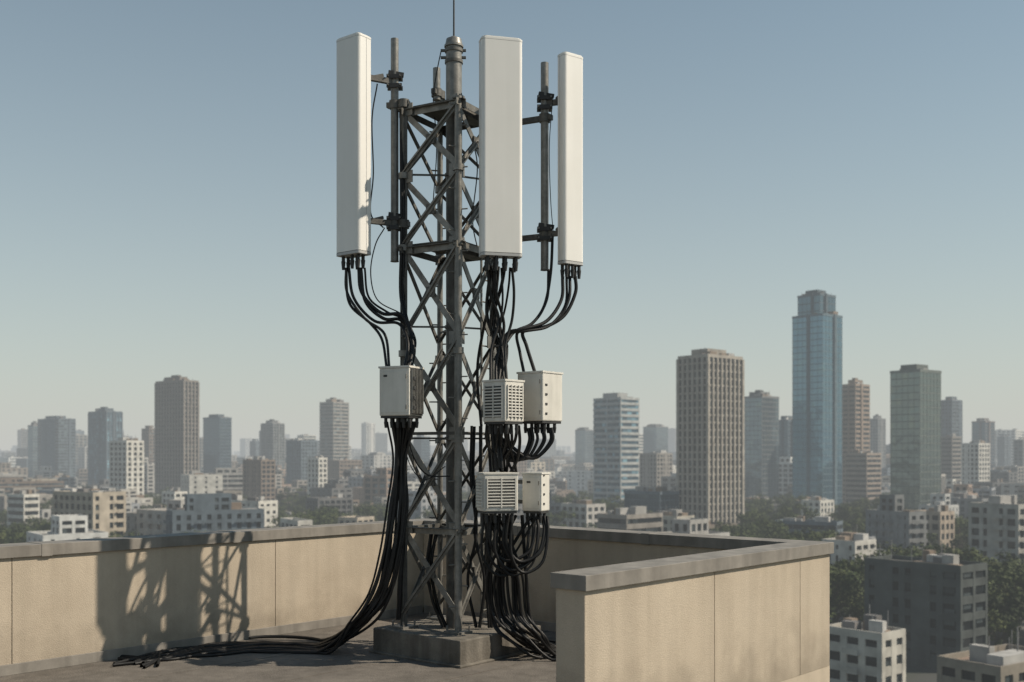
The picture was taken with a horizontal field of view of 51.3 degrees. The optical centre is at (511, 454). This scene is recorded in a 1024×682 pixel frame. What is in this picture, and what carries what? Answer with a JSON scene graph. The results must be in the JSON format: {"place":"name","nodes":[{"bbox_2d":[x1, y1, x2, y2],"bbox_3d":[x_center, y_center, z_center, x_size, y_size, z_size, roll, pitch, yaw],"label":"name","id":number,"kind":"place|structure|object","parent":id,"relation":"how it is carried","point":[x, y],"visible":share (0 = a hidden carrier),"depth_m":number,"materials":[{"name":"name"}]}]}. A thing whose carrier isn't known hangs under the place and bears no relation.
{"place":"outdoors","nodes":[
{"label":"outdoors","id":0,"kind":"place"},
{"bbox_2d":[38,415,75,476],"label":"office tower","id":1,"kind":"structure","parent":0,"point":[56,443],"depth_m":1108.81,"materials":[{"name":"grey glass"}]},
{"bbox_2d":[261,419,284,468],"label":"office tower","id":2,"kind":"structure","parent":0,"point":[272,439],"depth_m":1155.86,"materials":[{"name":"grey glass"}]},
{"bbox_2d":[286,438,316,483],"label":"office tower","id":3,"kind":"structure","parent":0,"point":[299,451],"depth_m":955.19,"materials":[{"name":"grey glass"}]},
{"bbox_2d":[0,0,1023,452],"label":"sky","id":4,"kind":"structure","parent":0,"point":[168,168],"materials":[{"name":"blue"}]},
{"bbox_2d":[643,424,667,452],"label":"office tower","id":5,"kind":"structure","parent":0,"point":[655,437],"depth_m":1308.12,"materials":[{"name":"grey glass"}]},
{"bbox_2d":[845,450,880,506],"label":"residential tower","id":6,"kind":"structure","parent":0,"point":[863,473],"depth_m":695.83,"materials":[{"name":"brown concrete"}]},
{"bbox_2d":[864,539,987,669],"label":"office building","id":7,"kind":"structure","parent":0,"point":[933,603],"depth_m":210.32,"materials":[{"name":"grey concrete"}]},
{"bbox_2d":[830,610,1023,681],"bbox_3d":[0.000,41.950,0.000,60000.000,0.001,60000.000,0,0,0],"label":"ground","id":8,"kind":"structure","parent":0,"point":[917,674],"depth_m":206.68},
{"bbox_2d":[7,489,39,527],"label":"apartment block","id":9,"kind":"structure","parent":8,"relation":"on","point":[22,505],"depth_m":483.55,"materials":[{"name":"white concrete"}]},
{"bbox_2d":[28,421,37,476],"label":"office tower","id":10,"kind":"structure","parent":8,"relation":"on","point":[32,447],"depth_m":1152.77,"materials":[{"name":"grey glass"}]},
{"bbox_2d":[51,486,125,536],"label":"apartment block","id":11,"kind":"structure","parent":8,"relation":"on","point":[104,509],"depth_m":365.83,"materials":[{"name":"beige concrete"}]},
{"bbox_2d":[88,407,122,484],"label":"office tower","id":12,"kind":"structure","parent":8,"relation":"on","point":[105,425],"depth_m":1007.78,"materials":[{"name":"grey glass"}]},
{"bbox_2d":[109,435,143,494],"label":"residential tower","id":13,"kind":"structure","parent":8,"relation":"on","point":[126,462],"depth_m":644.92,"materials":[{"name":"white concrete"}]},
{"bbox_2d":[126,506,160,535],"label":"apartment block","id":14,"kind":"structure","parent":8,"relation":"on","point":[131,521],"depth_m":409.98,"materials":[{"name":"grey concrete"}]},
{"bbox_2d":[142,426,154,462],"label":"office tower","id":15,"kind":"structure","parent":8,"relation":"on","point":[148,435],"depth_m":1102.70,"materials":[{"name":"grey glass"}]},
{"bbox_2d":[162,485,186,503],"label":"apartment block","id":16,"kind":"structure","parent":8,"relation":"on","point":[171,493],"depth_m":603.84,"materials":[{"name":"white concrete"}]},
{"bbox_2d":[155,375,198,493],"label":"office tower","id":17,"kind":"structure","parent":8,"relation":"on","point":[176,426],"depth_m":827.67,"materials":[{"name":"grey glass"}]},
{"bbox_2d":[203,414,231,472],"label":"office tower","id":18,"kind":"structure","parent":8,"relation":"on","point":[217,440],"depth_m":1057.36,"materials":[{"name":"grey glass"}]},
{"bbox_2d":[231,492,277,527],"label":"apartment block","id":19,"kind":"structure","parent":8,"relation":"on","point":[270,507],"depth_m":434.71,"materials":[{"name":"white concrete"}]},
{"bbox_2d":[250,439,258,455],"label":"office tower","id":20,"kind":"structure","parent":8,"relation":"on","point":[254,447],"depth_m":1503.10,"materials":[{"name":"grey glass"}]},
{"bbox_2d":[243,455,274,499],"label":"apartment block","id":21,"kind":"structure","parent":8,"relation":"on","point":[258,476],"depth_m":725.07,"materials":[{"name":"grey concrete"}]},
{"bbox_2d":[307,452,326,496],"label":"apartment block","id":22,"kind":"structure","parent":8,"relation":"on","point":[317,471],"depth_m":703.07,"materials":[{"name":"white concrete"}]},
{"bbox_2d":[319,397,348,459],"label":"residential tower","id":23,"kind":"structure","parent":8,"relation":"on","point":[334,428],"depth_m":1006.40,"materials":[{"name":"grey concrete"}]},
{"bbox_2d":[413,435,429,461],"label":"office tower","id":24,"kind":"structure","parent":8,"relation":"on","point":[422,447],"depth_m":1204.41,"materials":[{"name":"grey glass"}]},
{"bbox_2d":[0,445,1023,555],"bbox_3d":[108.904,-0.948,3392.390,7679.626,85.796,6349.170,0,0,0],"label":"distant city buildings","id":25,"kind":"structure","parent":8,"relation":"on","point":[206,504],"depth_m":592.27,"materials":[{"name":"grey concrete"}]},
{"bbox_2d":[0,480,1023,644],"bbox_3d":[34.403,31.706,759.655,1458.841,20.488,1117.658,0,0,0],"label":"city trees","id":26,"kind":"object","parent":8,"relation":"on","point":[1005,594],"visible":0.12,"depth_m":381.33,"materials":[{"name":"green plant"}]},
{"bbox_2d":[0,422,1023,466],"bbox_3d":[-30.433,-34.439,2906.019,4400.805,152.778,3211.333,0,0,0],"label":"distant high rises","id":27,"kind":"structure","parent":8,"relation":"on","point":[372,440],"depth_m":1963.23,"materials":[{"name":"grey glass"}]},
{"bbox_2d":[561,495,605,527],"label":"apartment block","id":28,"kind":"structure","parent":8,"relation":"on","point":[586,510],"depth_m":454.00,"materials":[{"name":"white concrete"}]},
{"bbox_2d":[575,427,593,464],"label":"office tower","id":29,"kind":"structure","parent":8,"relation":"on","point":[583,444],"depth_m":1306.07,"materials":[{"name":"grey glass"}]},
{"bbox_2d":[593,393,638,502],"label":"office tower","id":30,"kind":"structure","parent":8,"relation":"on","point":[616,444],"depth_m":646.75,"materials":[{"name":"grey glass"}]},
{"bbox_2d":[624,485,679,511],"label":"office building","id":31,"kind":"structure","parent":8,"relation":"on","point":[658,498],"depth_m":476.20,"materials":[{"name":"grey glass"}]},
{"bbox_2d":[639,450,672,487],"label":"apartment block","id":32,"kind":"structure","parent":8,"relation":"on","point":[654,467],"depth_m":805.96,"materials":[{"name":"grey concrete"}]},
{"bbox_2d":[656,509,694,531],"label":"apartment block","id":33,"kind":"structure","parent":8,"relation":"on","point":[669,515],"depth_m":384.14,"materials":[{"name":"white concrete"}]},
{"bbox_2d":[676,348,744,524],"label":"residential tower","id":34,"kind":"structure","parent":8,"relation":"on","point":[710,434],"depth_m":477.01,"materials":[{"name":"beige concrete"}]},
{"bbox_2d":[745,390,778,497],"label":"office tower","id":35,"kind":"structure","parent":8,"relation":"on","point":[761,441],"depth_m":725.83,"materials":[{"name":"grey glass"}]},
{"bbox_2d":[779,416,791,456],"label":"office tower","id":36,"kind":"structure","parent":8,"relation":"on","point":[785,436],"depth_m":802.57,"materials":[{"name":"grey glass"}]},
{"bbox_2d":[781,666,829,681],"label":"apartment building","id":37,"kind":"structure","parent":8,"relation":"on","point":[821,675],"depth_m":9.65,"materials":[{"name":"paint"}]},
{"bbox_2d":[0,518,435,676],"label":"parapet wall","id":38,"kind":"structure","parent":37,"relation":"on","point":[65,603],"depth_m":10.67,"materials":[{"name":"beige paint"}]},
{"bbox_2d":[0,613,555,681],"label":"rooftop floor","id":39,"kind":"structure","parent":37,"relation":"on","point":[353,660],"depth_m":9.68,"materials":[{"name":"grey concrete"}]},
{"bbox_2d":[112,51,577,668],"bbox_3d":[-1.252,-1.041,10.530,5.135,5.979,1.674,0,0,0],"label":"cable bundle","id":40,"kind":"object","parent":39,"relation":"on","point":[502,455],"visible":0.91,"depth_m":10.11,"materials":[{"name":"rubber"}]},
{"bbox_2d":[369,615,541,668],"bbox_3d":[-0.540,1.825,10.582,1.240,0.250,1.240,0,0,41],"label":"concrete pedestal","id":41,"kind":"object","parent":39,"relation":"on","point":[428,641],"visible":0.73,"depth_m":10.13,"materials":[{"name":"grey concrete"}]},
{"bbox_2d":[389,0,498,634],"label":"lattice tower","id":42,"kind":"structure","parent":41,"relation":"on","point":[453,110],"depth_m":10.47,"materials":[{"name":"metal"}]},
{"bbox_2d":[371,37,409,262],"bbox_3d":[-1.272,-3.013,10.511,0.522,2.204,0.219,0,0,-18],"label":"antenna mount","id":43,"kind":"object","parent":42,"relation":"attached to","point":[393,223],"visible":0.94,"depth_m":10.51,"materials":[{"name":"metal"}]},
{"bbox_2d":[336,32,370,269],"bbox_3d":[-1.517,-2.911,10.319,0.329,2.233,0.226,0,0,38],"label":"panel antenna","id":44,"kind":"object","parent":43,"relation":"attached to","point":[353,145],"visible":1,"depth_m":10.21,"materials":[{"name":"plastic"}]},
{"bbox_2d":[378,365,423,427],"bbox_3d":[-0.988,-0.539,10.161,0.384,0.571,0.674,0,0,15],"label":"remote radio unit","id":45,"kind":"object","parent":42,"relation":"attached to","point":[402,392],"visible":0.98,"depth_m":9.88,"materials":[{"name":"metal"}]},
{"bbox_2d":[431,67,444,101],"bbox_3d":[-0.766,-3.822,11.028,0.109,0.331,0.220,0,0,22],"label":"antenna mount","id":46,"kind":"object","parent":42,"relation":"attached to","point":[439,92],"visible":0.88,"depth_m":10.97,"materials":[{"name":"metal"}]},
{"bbox_2d":[476,472,518,522],"bbox_3d":[-0.226,0.393,10.215,0.366,0.466,1.042,0,0,-14],"label":"ventilated equipment cabinet","id":47,"kind":"object","parent":42,"relation":"attached to","point":[496,493],"visible":1,"depth_m":9.74,"materials":[{"name":"metal"}]},
{"bbox_2d":[482,379,524,433],"bbox_3d":[-0.080,-0.439,10.181,0.398,0.494,1.158,0,0,0],"label":"ventilated equipment cabinet","id":48,"kind":"object","parent":42,"relation":"attached to","point":[503,401],"visible":1,"depth_m":9.69,"materials":[{"name":"metal"}]},
{"bbox_2d":[518,472,550,522],"bbox_3d":[0.020,0.402,10.337,0.279,0.475,0.909,0,0,-41],"label":"remote radio unit","id":49,"kind":"object","parent":42,"relation":"attached to","point":[534,501],"visible":0.91,"depth_m":10.01,"materials":[{"name":"metal"}]},
{"bbox_2d":[516,370,562,432],"bbox_3d":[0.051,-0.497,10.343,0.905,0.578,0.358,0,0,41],"label":"remote radio unit","id":50,"kind":"object","parent":42,"relation":"attached to","point":[542,399],"visible":0.81,"depth_m":10.03,"materials":[{"name":"metal"}]},
{"bbox_2d":[522,62,557,270],"bbox_3d":[0.143,-2.838,10.568,0.886,2.042,0.217,0,0,21],"label":"antenna mount","id":51,"kind":"object","parent":42,"relation":"attached to","point":[545,228],"visible":0.78,"depth_m":10.46,"materials":[{"name":"metal"}]},
{"bbox_2d":[558,52,582,279],"bbox_3d":[0.555,-2.796,10.370,0.253,2.165,0.166,0,0,-36],"label":"panel antenna","id":52,"kind":"object","parent":51,"relation":"attached to","point":[570,159],"visible":1,"depth_m":10.29,"materials":[{"name":"plastic"}]},
{"bbox_2d":[424,519,800,631],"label":"parapet wall","id":53,"kind":"structure","parent":39,"relation":"on","point":[571,548],"depth_m":11.54,"materials":[{"name":"beige paint"}]},
{"bbox_2d":[550,540,833,681],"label":"parapet wall","id":54,"kind":"structure","parent":37,"relation":"on","point":[756,614],"depth_m":8.22,"materials":[{"name":"beige paint"}]},
{"bbox_2d":[801,493,833,519],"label":"apartment block","id":55,"kind":"structure","parent":8,"relation":"on","point":[823,506],"depth_m":523.51,"materials":[{"name":"white concrete"}]},
{"bbox_2d":[792,311,842,504],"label":"glass skyscraper","id":56,"kind":"structure","parent":8,"relation":"on","point":[816,404],"depth_m":657.11,"materials":[{"name":"blue glass"}]},
{"bbox_2d":[822,530,875,572],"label":"apartment block","id":57,"kind":"structure","parent":8,"relation":"on","point":[847,545],"depth_m":303.91,"materials":[{"name":"white concrete"}]},
{"bbox_2d":[842,378,869,503],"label":"residential tower","id":58,"kind":"structure","parent":8,"relation":"on","point":[855,413],"depth_m":724.58,"materials":[{"name":"brown concrete"}]},
{"bbox_2d":[830,604,905,681],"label":"apartment block","id":59,"kind":"structure","parent":8,"relation":"on","point":[871,648],"depth_m":188.25,"materials":[{"name":"white concrete"}]},
{"bbox_2d":[870,414,885,467],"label":"office tower","id":60,"kind":"structure","parent":8,"relation":"on","point":[877,433],"depth_m":1103.94,"materials":[{"name":"grey glass"}]},
{"bbox_2d":[890,364,941,509],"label":"office tower","id":61,"kind":"structure","parent":8,"relation":"on","point":[915,435],"depth_m":545.94,"materials":[{"name":"grey glass"}]},
{"bbox_2d":[915,505,954,550],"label":"apartment block","id":62,"kind":"structure","parent":8,"relation":"on","point":[940,519],"depth_m":382.53,"materials":[{"name":"beige concrete"}]},
{"bbox_2d":[941,432,960,481],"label":"residential tower","id":63,"kind":"structure","parent":8,"relation":"on","point":[950,455],"depth_m":803.47,"materials":[{"name":"grey concrete"}]},
{"bbox_2d":[941,397,962,442],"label":"office tower","id":64,"kind":"structure","parent":8,"relation":"on","point":[951,414],"depth_m":954.87,"materials":[{"name":"grey glass"}]},
{"bbox_2d":[961,440,989,486],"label":"apartment block","id":65,"kind":"structure","parent":8,"relation":"on","point":[975,460],"depth_m":764.47,"materials":[{"name":"white concrete"}]},
{"bbox_2d":[937,627,1023,681],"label":"apartment block","id":66,"kind":"structure","parent":8,"relation":"on","point":[975,662],"depth_m":154.62,"materials":[{"name":"grey concrete"}]},
{"bbox_2d":[972,418,994,467],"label":"office tower","id":67,"kind":"structure","parent":8,"relation":"on","point":[983,429],"depth_m":1056.27,"materials":[{"name":"grey glass"}]},
{"bbox_2d":[968,490,1023,563],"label":"apartment block","id":68,"kind":"structure","parent":8,"relation":"on","point":[995,524],"depth_m":315.58,"materials":[{"name":"grey concrete"}]},
{"bbox_2d":[997,434,1010,465],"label":"office tower","id":69,"kind":"structure","parent":8,"relation":"on","point":[1003,449],"depth_m":1303.82,"materials":[{"name":"grey glass"}]},
{"bbox_2d":[1014,438,1023,465],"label":"office tower","id":70,"kind":"structure","parent":8,"relation":"on","point":[1019,452],"depth_m":1002.78,"materials":[{"name":"grey glass"}]},
{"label":"antenna mount","id":71,"kind":"object","parent":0,"visible":0},
{"bbox_2d":[479,35,521,272],"bbox_3d":[-0.111,-2.769,9.874,0.390,2.141,0.201,0,0,-14],"label":"panel antenna","id":72,"kind":"object","parent":71,"relation":"attached to","point":[500,147],"visible":1,"depth_m":9.78,"materials":[{"name":"plastic"}]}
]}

